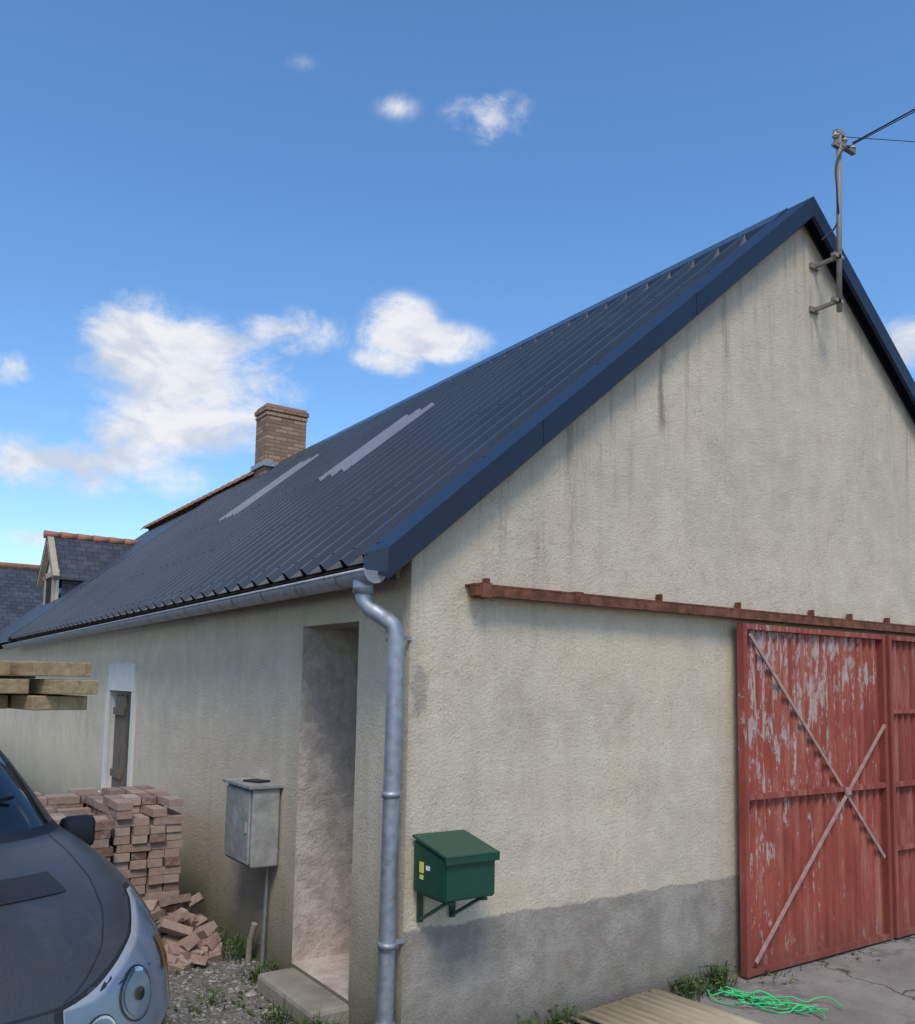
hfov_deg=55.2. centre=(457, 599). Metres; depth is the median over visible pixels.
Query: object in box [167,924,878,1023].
weeds
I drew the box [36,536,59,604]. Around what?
dormer timbers
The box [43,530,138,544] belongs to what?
dormer ridge tiles
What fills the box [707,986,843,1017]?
green strapping
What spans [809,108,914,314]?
power line mast
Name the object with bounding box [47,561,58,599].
dormer face
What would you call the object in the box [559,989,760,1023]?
ribbed sheet stack
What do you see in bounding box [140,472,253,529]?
ridge tiles
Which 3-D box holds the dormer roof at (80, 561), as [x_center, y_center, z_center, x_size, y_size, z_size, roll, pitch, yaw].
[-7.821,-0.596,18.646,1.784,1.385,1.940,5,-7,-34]
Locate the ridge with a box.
[0,562,39,570]
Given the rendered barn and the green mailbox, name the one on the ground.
the rendered barn
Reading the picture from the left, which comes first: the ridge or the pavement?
the ridge
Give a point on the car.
(81, 941)
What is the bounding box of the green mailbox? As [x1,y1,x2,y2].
[412,830,499,922]
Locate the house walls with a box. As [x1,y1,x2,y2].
[0,641,20,763]
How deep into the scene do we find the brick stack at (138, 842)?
5.88 m
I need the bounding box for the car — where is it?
[0,750,170,1023]
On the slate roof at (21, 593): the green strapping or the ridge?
the ridge
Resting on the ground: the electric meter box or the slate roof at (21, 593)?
the electric meter box
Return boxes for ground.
[166,930,556,1023]
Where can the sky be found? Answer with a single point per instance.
(213, 213)
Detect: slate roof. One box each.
[0,507,196,642]
[0,568,60,630]
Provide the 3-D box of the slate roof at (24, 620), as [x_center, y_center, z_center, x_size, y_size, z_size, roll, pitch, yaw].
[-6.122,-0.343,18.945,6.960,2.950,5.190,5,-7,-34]
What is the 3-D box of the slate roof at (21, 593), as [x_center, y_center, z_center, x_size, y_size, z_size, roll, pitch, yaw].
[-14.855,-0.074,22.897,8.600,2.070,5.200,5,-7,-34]
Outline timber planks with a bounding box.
[0,661,98,709]
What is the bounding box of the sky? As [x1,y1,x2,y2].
[0,0,914,564]
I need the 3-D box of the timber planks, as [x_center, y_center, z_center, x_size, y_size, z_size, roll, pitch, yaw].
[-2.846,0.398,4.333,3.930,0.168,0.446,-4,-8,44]
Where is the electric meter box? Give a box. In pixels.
[223,777,283,969]
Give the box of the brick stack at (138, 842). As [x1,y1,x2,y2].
[34,785,223,972]
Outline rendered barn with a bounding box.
[2,196,914,1023]
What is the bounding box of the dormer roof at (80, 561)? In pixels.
[36,537,132,595]
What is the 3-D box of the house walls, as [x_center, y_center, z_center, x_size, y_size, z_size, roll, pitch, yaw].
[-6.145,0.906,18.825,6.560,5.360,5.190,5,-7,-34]
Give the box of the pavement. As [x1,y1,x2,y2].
[669,934,914,1023]
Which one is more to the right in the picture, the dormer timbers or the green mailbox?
the green mailbox

